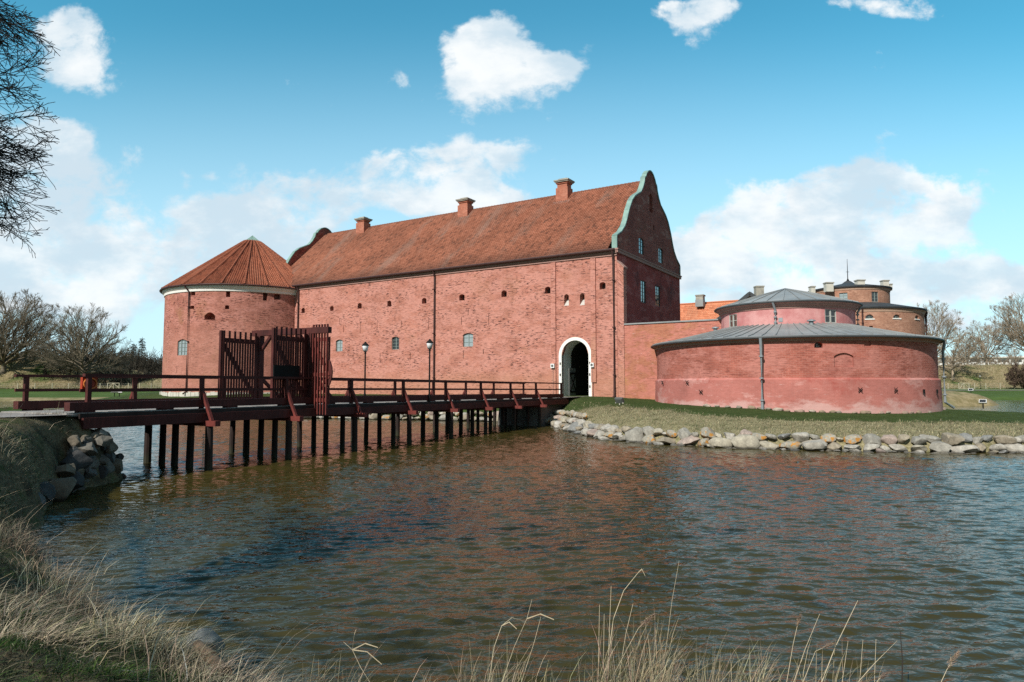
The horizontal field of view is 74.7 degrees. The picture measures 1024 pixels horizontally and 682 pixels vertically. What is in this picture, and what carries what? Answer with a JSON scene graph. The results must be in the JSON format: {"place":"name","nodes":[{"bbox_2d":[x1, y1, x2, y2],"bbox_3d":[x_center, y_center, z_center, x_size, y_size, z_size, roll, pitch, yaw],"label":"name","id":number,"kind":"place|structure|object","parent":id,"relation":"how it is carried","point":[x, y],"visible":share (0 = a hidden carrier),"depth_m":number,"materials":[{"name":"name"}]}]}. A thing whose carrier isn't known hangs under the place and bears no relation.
{"place":"outdoors","nodes":[
{"label":"outdoors","id":0,"kind":"place"},
{"bbox_2d":[0,412,59,416],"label":"path","id":1,"kind":"structure","parent":0,"point":[2,414],"depth_m":20.70,"materials":[{"name":"grey concrete"}]},
{"bbox_2d":[0,407,231,681],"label":"river bank","id":2,"kind":"structure","parent":0,"point":[46,452],"depth_m":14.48,"materials":[{"name":"plant"}]},
{"bbox_2d":[0,0,61,257],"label":"bare tree","id":3,"kind":"object","parent":2,"relation":"on","point":[10,23],"visible":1,"depth_m":9.12,"materials":[{"name":"brown plant"}]},
{"bbox_2d":[40,481,55,502],"bbox_3d":[-12.161,3.994,17.356,0.589,0.681,0.806,3,-5,-35],"label":"boulder","id":4,"kind":"object","parent":2,"relation":"on","point":[49,494],"visible":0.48,"depth_m":17.31,"materials":[{"name":"stone"}]},
{"bbox_2d":[49,477,76,501],"bbox_3d":[-12.330,4.070,18.210,0.854,0.720,0.659,2,-4,-24],"label":"boulder","id":5,"kind":"object","parent":2,"relation":"on","point":[64,487],"visible":0.58,"depth_m":18.04,"materials":[{"name":"stone"}]},
{"bbox_2d":[55,463,75,477],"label":"boulder","id":6,"kind":"object","parent":2,"relation":"on","point":[66,470],"visible":0.98,"depth_m":18.71,"materials":[{"name":"stone"}]},
{"bbox_2d":[62,471,84,491],"bbox_3d":[-12.659,4.053,19.255,0.714,0.616,0.500,0,-4,0],"label":"boulder","id":7,"kind":"object","parent":2,"relation":"on","point":[79,478],"visible":0.42,"depth_m":19.20,"materials":[{"name":"stone"}]},
{"bbox_2d":[67,435,80,446],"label":"boulder","id":8,"kind":"object","parent":2,"relation":"on","point":[73,440],"visible":0.83,"depth_m":20.13,"materials":[{"name":"stone"}]},
{"bbox_2d":[61,450,93,470],"bbox_3d":[-12.832,3.544,19.679,0.606,0.650,0.780,-2,-4,25],"label":"boulder","id":9,"kind":"object","parent":2,"relation":"on","point":[79,459],"visible":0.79,"depth_m":19.61,"materials":[{"name":"stone"}]},
{"bbox_2d":[78,442,97,455],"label":"boulder","id":10,"kind":"object","parent":2,"relation":"on","point":[89,449],"visible":0.77,"depth_m":20.28,"materials":[{"name":"stone"}]},
{"bbox_2d":[83,467,97,478],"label":"boulder","id":11,"kind":"object","parent":2,"relation":"on","point":[89,472],"visible":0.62,"depth_m":20.36,"materials":[{"name":"stone"}]},
{"bbox_2d":[89,456,99,468],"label":"boulder","id":12,"kind":"object","parent":2,"relation":"on","point":[95,464],"visible":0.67,"depth_m":20.57,"materials":[{"name":"stone"}]},
{"bbox_2d":[98,465,108,478],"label":"boulder","id":13,"kind":"object","parent":2,"relation":"on","point":[103,471],"visible":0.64,"depth_m":21.00,"materials":[{"name":"stone"}]},
{"bbox_2d":[94,435,112,446],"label":"boulder","id":14,"kind":"object","parent":2,"relation":"on","point":[103,440],"visible":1,"depth_m":20.93,"materials":[{"name":"stone"}]},
{"bbox_2d":[100,454,109,464],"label":"boulder","id":15,"kind":"object","parent":2,"relation":"on","point":[104,460],"visible":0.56,"depth_m":21.16,"materials":[{"name":"stone"}]},
{"bbox_2d":[107,461,114,472],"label":"boulder","id":16,"kind":"object","parent":2,"relation":"on","point":[111,467],"visible":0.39,"depth_m":21.46,"materials":[{"name":"stone"}]},
{"bbox_2d":[104,441,118,453],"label":"boulder","id":17,"kind":"object","parent":2,"relation":"on","point":[113,447],"visible":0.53,"depth_m":21.57,"materials":[{"name":"stone"}]},
{"bbox_2d":[113,458,122,473],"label":"boulder","id":18,"kind":"object","parent":2,"relation":"on","point":[118,463],"visible":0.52,"depth_m":21.86,"materials":[{"name":"stone"}]},
{"bbox_2d":[186,628,224,657],"bbox_3d":[-3.284,3.224,7.140,0.392,0.252,0.413,0,-4,0],"label":"boulder","id":19,"kind":"object","parent":2,"relation":"on","point":[214,640],"visible":0.56,"depth_m":7.09,"materials":[{"name":"stone"}]},
{"bbox_2d":[192,640,231,678],"bbox_3d":[-2.921,3.084,6.510,0.136,0.135,0.917,3,-5,-40],"label":"boulder","id":20,"kind":"object","parent":2,"relation":"on","point":[201,645],"visible":0.6,"depth_m":6.47,"materials":[{"name":"grey stone"}]},
{"bbox_2d":[1,374,568,470],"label":"timber bridge","id":21,"kind":"structure","parent":2,"relation":"on","point":[208,413],"depth_m":28.23,"materials":[{"name":"brown wood"}]},
{"bbox_2d":[80,377,97,388],"bbox_3d":[-13.562,1.386,21.503,0.162,0.440,0.480,-2,-4,27],"label":"lifebuoy box","id":22,"kind":"object","parent":21,"relation":"attached to","point":[83,382],"visible":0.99,"depth_m":21.37,"materials":[{"name":"orange plastic"}]},
{"bbox_2d":[217,324,332,414],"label":"timber gate","id":23,"kind":"structure","parent":21,"relation":"on","point":[308,364],"depth_m":29.77,"materials":[{"name":"brown wood"}]},
{"bbox_2d":[362,342,368,394],"bbox_3d":[-8.479,1.798,38.680,0.410,3.541,0.410,0,-4,0],"label":"lamp post","id":24,"kind":"object","parent":21,"relation":"on","point":[365,345],"visible":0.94,"depth_m":38.65,"materials":[{"name":"black metal"}]},
{"bbox_2d":[426,339,432,401],"bbox_3d":[-4.659,1.694,37.879,0.410,3.655,0.410,0,-4,0],"label":"lamp post","id":25,"kind":"object","parent":21,"relation":"on","point":[429,342],"visible":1,"depth_m":37.83,"materials":[{"name":"black metal"}]},
{"bbox_2d":[0,405,757,681],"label":"dry grass","id":26,"kind":"structure","parent":2,"relation":"on","point":[185,658],"depth_m":6.54,"materials":[{"name":"beige plant"}]},
{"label":"boulder","id":27,"kind":"object","parent":2,"relation":"on","visible":0},
{"bbox_2d":[92,428,107,435],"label":"boulder","id":28,"kind":"object","parent":27,"relation":"on","point":[100,431],"visible":0.56,"depth_m":21.29,"materials":[{"name":"stone"}]},
{"bbox_2d":[0,400,1023,681],"bbox_3d":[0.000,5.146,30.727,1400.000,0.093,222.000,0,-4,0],"label":"water","id":29,"kind":"structure","parent":0,"point":[426,556],"depth_m":12.44,"materials":[{"name":"liquid"}]},
{"bbox_2d":[345,630,381,681],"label":"reed","id":30,"kind":"object","parent":29,"relation":"in","point":[363,651],"visible":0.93,"depth_m":6.52,"materials":[{"name":"plant"}]},
{"bbox_2d":[488,618,533,681],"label":"reed","id":31,"kind":"object","parent":29,"relation":"in","point":[497,638],"visible":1,"depth_m":6.53,"materials":[{"name":"plant"}]},
{"bbox_2d":[298,612,883,681],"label":"reed stand","id":32,"kind":"object","parent":29,"relation":"in","point":[652,672],"visible":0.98,"depth_m":6.57,"materials":[{"name":"beige plant"}]},
{"bbox_2d":[606,569,644,674],"bbox_3d":[1.147,3.075,6.680,0.538,1.548,0.119,2,-4,-26],"label":"reed","id":33,"kind":"object","parent":29,"relation":"in","point":[615,613],"visible":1,"depth_m":6.70,"materials":[{"name":"plant"}]},
{"bbox_2d":[610,613,656,681],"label":"reed","id":34,"kind":"object","parent":29,"relation":"in","point":[647,619],"visible":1,"depth_m":6.67,"materials":[{"name":"plant"}]},
{"bbox_2d":[786,614,801,681],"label":"reed","id":35,"kind":"object","parent":29,"relation":"in","point":[798,620],"visible":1,"depth_m":6.72,"materials":[{"name":"plant"}]},
{"bbox_2d":[821,601,857,681],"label":"reed","id":36,"kind":"object","parent":29,"relation":"in","point":[835,646],"visible":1,"depth_m":6.57,"materials":[{"name":"plant"}]},
{"bbox_2d":[941,650,960,681],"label":"reed","id":37,"kind":"object","parent":29,"relation":"in","point":[957,655],"visible":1,"depth_m":6.50,"materials":[{"name":"plant"}]},
{"bbox_2d":[0,357,1023,400],"bbox_3d":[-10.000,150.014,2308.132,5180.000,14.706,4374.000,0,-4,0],"label":"ground","id":38,"kind":"structure","parent":0,"point":[10,394],"depth_m":209.67,"materials":[{"name":"green plant"}]},
{"bbox_2d":[0,288,77,373],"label":"bare tree","id":39,"kind":"object","parent":38,"relation":"on","point":[11,320],"visible":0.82,"depth_m":214.04,"materials":[{"name":"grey plant"}]},
{"bbox_2d":[27,303,134,384],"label":"bare tree","id":40,"kind":"object","parent":38,"relation":"on","point":[76,335],"visible":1,"depth_m":209.71,"materials":[{"name":"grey plant"}]},
{"bbox_2d":[17,383,151,388],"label":"post fence","id":41,"kind":"object","parent":38,"relation":"on","point":[100,385],"visible":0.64,"depth_m":199.46,"materials":[{"name":"wood"}]},
{"bbox_2d":[8,344,162,384],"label":"woods","id":42,"kind":"object","parent":38,"relation":"on","point":[146,365],"visible":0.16,"depth_m":258.27,"materials":[{"name":"plant"}]},
{"bbox_2d":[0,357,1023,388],"bbox_3d":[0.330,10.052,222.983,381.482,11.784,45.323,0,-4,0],"label":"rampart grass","id":43,"kind":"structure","parent":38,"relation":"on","point":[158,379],"depth_m":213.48,"materials":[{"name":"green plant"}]},
{"bbox_2d":[916,300,966,353],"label":"bare tree","id":44,"kind":"object","parent":38,"relation":"on","point":[949,324],"visible":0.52,"depth_m":229.47,"materials":[{"name":"brown plant"}]},
{"bbox_2d":[929,327,994,379],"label":"bare tree","id":45,"kind":"object","parent":38,"relation":"on","point":[953,365],"visible":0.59,"depth_m":211.62,"materials":[{"name":"brown plant"}]},
{"bbox_2d":[950,343,982,364],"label":"bare tree","id":46,"kind":"object","parent":38,"relation":"on","point":[968,354],"visible":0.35,"depth_m":269.94,"materials":[{"name":"brown plant"}]},
{"bbox_2d":[942,391,998,405],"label":"grassy mound","id":47,"kind":"object","parent":38,"relation":"on","point":[954,398],"visible":0.12,"depth_m":102.87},
{"bbox_2d":[807,264,927,334],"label":"keep tower","id":48,"kind":"structure","parent":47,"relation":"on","point":[879,310],"depth_m":95.28,"materials":[{"name":"brown brick"}]},
{"bbox_2d":[938,356,1023,364],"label":"building","id":49,"kind":"structure","parent":38,"relation":"on","point":[1005,357],"depth_m":420.01,"materials":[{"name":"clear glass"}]},
{"bbox_2d":[960,318,1012,364],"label":"bare tree","id":50,"kind":"object","parent":38,"relation":"on","point":[982,332],"visible":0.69,"depth_m":261.28,"materials":[{"name":"brown plant"}]},
{"bbox_2d":[984,292,1023,350],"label":"bare tree","id":51,"kind":"object","parent":38,"relation":"on","point":[1015,329],"visible":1,"depth_m":242.04,"materials":[{"name":"brown plant"}]},
{"bbox_2d":[988,345,1023,364],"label":"bare tree","id":52,"kind":"object","parent":38,"relation":"on","point":[1016,360],"visible":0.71,"depth_m":284.11,"materials":[{"name":"brown plant"}]},
{"bbox_2d":[1004,362,1023,387],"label":"bare shrub","id":53,"kind":"object","parent":38,"relation":"on","point":[1019,375],"visible":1,"depth_m":197.00,"materials":[{"name":"brown plant"}]},
{"bbox_2d":[0,0,1023,362],"label":"sky","id":54,"kind":"structure","parent":0,"point":[789,144],"materials":[{"name":"blue"}]},
{"bbox_2d":[95,392,1023,451],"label":"lawn","id":55,"kind":"structure","parent":0,"point":[802,416],"depth_m":39.68,"materials":[{"name":"green plant"}]},
{"bbox_2d":[159,235,296,396],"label":"round tower","id":56,"kind":"structure","parent":55,"relation":"on","point":[243,286],"depth_m":80.09,"materials":[{"name":"brick"}]},
{"bbox_2d":[178,339,186,354],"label":"window","id":57,"kind":"structure","parent":56,"relation":"in","point":[182,344],"depth_m":79.92,"materials":[{"name":"grey glass"}]},
{"bbox_2d":[286,170,681,397],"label":"brick castle","id":58,"kind":"structure","parent":55,"relation":"on","point":[564,284],"depth_m":69.61,"materials":[{"name":"brick"}]},
{"bbox_2d":[393,337,398,349],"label":"window","id":59,"kind":"structure","parent":58,"relation":"in","point":[395,340],"depth_m":74.12,"materials":[{"name":"grey glass"}]},
{"bbox_2d":[464,333,472,346],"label":"window","id":60,"kind":"structure","parent":58,"relation":"in","point":[468,338],"depth_m":68.96,"materials":[{"name":"white glass"}]},
{"bbox_2d":[569,368,576,395],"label":"door leaf","id":61,"kind":"structure","parent":58,"relation":"in","point":[572,371],"depth_m":64.28,"materials":[{"name":"grey wood"}]},
{"bbox_2d":[641,280,645,303],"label":"window","id":62,"kind":"structure","parent":58,"relation":"in","point":[643,299],"depth_m":66.35,"materials":[{"name":"glass"}]},
{"bbox_2d":[655,286,659,306],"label":"window","id":63,"kind":"structure","parent":58,"relation":"in","point":[657,288],"depth_m":69.97,"materials":[{"name":"glass"}]},
{"bbox_2d":[498,404,564,425],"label":"bridge abutment","id":64,"kind":"object","parent":55,"relation":"on","point":[546,412],"visible":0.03,"depth_m":52.02,"materials":[{"name":"grey stone"}]},
{"bbox_2d":[567,422,582,431],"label":"boulder","id":65,"kind":"object","parent":55,"relation":"on","point":[572,426],"visible":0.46,"depth_m":44.24,"materials":[{"name":"stone"}]},
{"bbox_2d":[604,425,618,432],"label":"boulder","id":66,"kind":"object","parent":55,"relation":"on","point":[610,428],"visible":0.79,"depth_m":38.54,"materials":[{"name":"stone"}]},
{"bbox_2d":[625,428,644,442],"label":"boulder","id":67,"kind":"object","parent":55,"relation":"on","point":[634,435],"visible":0.69,"depth_m":36.64,"materials":[{"name":"stone"}]},
{"bbox_2d":[642,426,654,435],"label":"boulder","id":68,"kind":"object","parent":55,"relation":"on","point":[647,430],"visible":0.77,"depth_m":36.38,"materials":[{"name":"stone"}]},
{"bbox_2d":[642,434,655,443],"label":"boulder","id":69,"kind":"object","parent":55,"relation":"on","point":[646,439],"visible":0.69,"depth_m":35.85,"materials":[{"name":"stone"}]},
{"bbox_2d":[651,428,663,434],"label":"boulder","id":70,"kind":"object","parent":55,"relation":"on","point":[658,431],"visible":0.91,"depth_m":35.96,"materials":[{"name":"stone"}]},
{"bbox_2d":[655,437,675,443],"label":"boulder","id":71,"kind":"object","parent":55,"relation":"on","point":[666,440],"visible":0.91,"depth_m":35.12,"materials":[{"name":"stone"}]},
{"bbox_2d":[624,319,720,399],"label":"curtain wall","id":72,"kind":"structure","parent":55,"relation":"on","point":[640,339],"depth_m":58.61,"materials":[{"name":"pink brick"}]},
{"bbox_2d":[677,427,691,438],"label":"boulder","id":73,"kind":"object","parent":55,"relation":"on","point":[684,432],"visible":0.97,"depth_m":35.01,"materials":[{"name":"stone"}]},
{"bbox_2d":[677,435,699,445],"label":"boulder","id":74,"kind":"object","parent":55,"relation":"on","point":[689,440],"visible":0.79,"depth_m":34.51,"materials":[{"name":"stone"}]},
{"bbox_2d":[697,438,708,446],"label":"boulder","id":75,"kind":"object","parent":55,"relation":"on","point":[703,442],"visible":0.94,"depth_m":33.85,"materials":[{"name":"stone"}]},
{"bbox_2d":[700,427,715,438],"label":"boulder","id":76,"kind":"object","parent":55,"relation":"on","point":[707,432],"visible":0.88,"depth_m":34.22,"materials":[{"name":"stone"}]},
{"bbox_2d":[680,294,737,320],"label":"tiled house","id":77,"kind":"structure","parent":55,"relation":"on","point":[700,308],"depth_m":95.52,"materials":[{"name":"orange tile"}]},
{"bbox_2d":[708,437,732,447],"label":"boulder","id":78,"kind":"object","parent":55,"relation":"on","point":[718,442],"visible":0.69,"depth_m":33.31,"materials":[{"name":"stone"}]},
{"bbox_2d":[716,286,764,318],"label":"gabled house","id":79,"kind":"structure","parent":55,"relation":"on","point":[758,290],"depth_m":97.16,"materials":[{"name":"beige paint"}]},
{"bbox_2d":[731,434,760,448],"bbox_3d":[11.555,5.086,33.238,1.419,0.923,1.280,0,-4,0],"label":"boulder","id":80,"kind":"object","parent":55,"relation":"on","point":[743,441],"visible":0.84,"depth_m":32.79,"materials":[{"name":"stone"}]},
{"bbox_2d":[760,441,779,449],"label":"boulder","id":81,"kind":"object","parent":55,"relation":"on","point":[768,445],"visible":0.9,"depth_m":32.66,"materials":[{"name":"stone"}]},
{"bbox_2d":[778,441,801,448],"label":"boulder","id":82,"kind":"object","parent":55,"relation":"on","point":[792,444],"visible":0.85,"depth_m":32.22,"materials":[{"name":"stone"}]},
{"bbox_2d":[564,399,1023,442],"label":"dry grass","id":83,"kind":"structure","parent":55,"relation":"on","point":[925,428],"depth_m":36.80,"materials":[{"name":"beige plant"}]},
{"bbox_2d":[791,432,808,442],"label":"boulder","id":84,"kind":"object","parent":55,"relation":"on","point":[800,437],"visible":0.91,"depth_m":32.59,"materials":[{"name":"stone"}]},
{"bbox_2d":[651,288,954,413],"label":"round bastion","id":85,"kind":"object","parent":55,"relation":"on","point":[788,350],"visible":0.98,"depth_m":45.09,"materials":[{"name":"red brick"}]},
{"bbox_2d":[729,314,736,326],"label":"window","id":86,"kind":"structure","parent":85,"relation":"in","point":[732,318],"depth_m":52.43,"materials":[{"name":"paint"}]},
{"bbox_2d":[825,309,835,322],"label":"window","id":87,"kind":"structure","parent":85,"relation":"in","point":[830,315],"depth_m":49.17,"materials":[{"name":"paint"}]},
{"bbox_2d":[801,439,827,450],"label":"boulder","id":88,"kind":"object","parent":55,"relation":"on","point":[813,445],"visible":0.77,"depth_m":31.77,"materials":[{"name":"stone"}]},
{"bbox_2d":[821,433,835,442],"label":"boulder","id":89,"kind":"object","parent":55,"relation":"on","point":[828,437],"visible":0.98,"depth_m":32.26,"materials":[{"name":"stone"}]},
{"bbox_2d":[827,441,841,450],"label":"boulder","id":90,"kind":"object","parent":55,"relation":"on","point":[833,446],"visible":0.81,"depth_m":31.87,"materials":[{"name":"stone"}]},
{"bbox_2d":[843,434,861,443],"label":"boulder","id":91,"kind":"object","parent":55,"relation":"on","point":[852,439],"visible":1,"depth_m":32.00,"materials":[{"name":"stone"}]},
{"bbox_2d":[844,444,861,449],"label":"boulder","id":92,"kind":"object","parent":55,"relation":"on","point":[850,446],"visible":0.91,"depth_m":31.66,"materials":[{"name":"stone"}]},
{"bbox_2d":[863,443,879,450],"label":"boulder","id":93,"kind":"object","parent":55,"relation":"on","point":[869,446],"visible":0.98,"depth_m":31.40,"materials":[{"name":"stone"}]},
{"bbox_2d":[862,433,881,444],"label":"boulder","id":94,"kind":"object","parent":55,"relation":"on","point":[871,438],"visible":0.85,"depth_m":31.73,"materials":[{"name":"stone"}]},
{"bbox_2d":[881,434,897,443],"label":"boulder","id":95,"kind":"object","parent":55,"relation":"on","point":[889,439],"visible":1,"depth_m":31.56,"materials":[{"name":"stone"}]},
{"bbox_2d":[888,444,907,451],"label":"boulder","id":96,"kind":"object","parent":55,"relation":"on","point":[898,447],"visible":0.91,"depth_m":31.21,"materials":[{"name":"stone"}]},
{"bbox_2d":[897,434,909,442],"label":"boulder","id":97,"kind":"object","parent":55,"relation":"on","point":[902,438],"visible":1,"depth_m":31.49,"materials":[{"name":"stone"}]},
{"bbox_2d":[910,445,926,451],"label":"boulder","id":98,"kind":"object","parent":55,"relation":"on","point":[918,447],"visible":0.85,"depth_m":30.82,"materials":[{"name":"stone"}]},
{"bbox_2d":[911,436,926,444],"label":"boulder","id":99,"kind":"object","parent":55,"relation":"on","point":[916,440],"visible":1,"depth_m":31.17,"materials":[{"name":"stone"}]},
{"bbox_2d":[919,434,941,442],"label":"boulder","id":100,"kind":"object","parent":55,"relation":"on","point":[930,438],"visible":0.73,"depth_m":31.23,"materials":[{"name":"stone"}]},
{"bbox_2d":[929,441,951,452],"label":"boulder","id":101,"kind":"object","parent":55,"relation":"on","point":[936,446],"visible":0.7,"depth_m":30.76,"materials":[{"name":"stone"}]},
{"bbox_2d":[941,432,964,445],"bbox_3d":[20.623,4.605,31.447,0.948,0.624,0.974,0,-4,0],"label":"boulder","id":102,"kind":"object","parent":55,"relation":"on","point":[951,439],"visible":0.81,"depth_m":31.04,"materials":[{"name":"stone"}]},
{"bbox_2d":[950,444,979,452],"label":"boulder","id":103,"kind":"object","parent":55,"relation":"on","point":[966,448],"visible":0.66,"depth_m":30.73,"materials":[{"name":"stone"}]},
{"bbox_2d":[959,433,972,442],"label":"boulder","id":104,"kind":"object","parent":55,"relation":"on","point":[967,437],"visible":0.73,"depth_m":31.35,"materials":[{"name":"stone"}]},
{"bbox_2d":[989,444,1006,450],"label":"boulder","id":105,"kind":"object","parent":55,"relation":"on","point":[998,447],"visible":0.94,"depth_m":30.79,"materials":[{"name":"stone"}]},
{"bbox_2d":[993,435,1017,443],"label":"boulder","id":106,"kind":"object","parent":55,"relation":"on","point":[1003,439],"visible":1,"depth_m":31.17,"materials":[{"name":"stone"}]},
{"bbox_2d":[1003,443,1023,452],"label":"boulder","id":107,"kind":"object","parent":55,"relation":"on","point":[1018,447],"visible":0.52,"depth_m":30.85,"materials":[{"name":"stone"}]},
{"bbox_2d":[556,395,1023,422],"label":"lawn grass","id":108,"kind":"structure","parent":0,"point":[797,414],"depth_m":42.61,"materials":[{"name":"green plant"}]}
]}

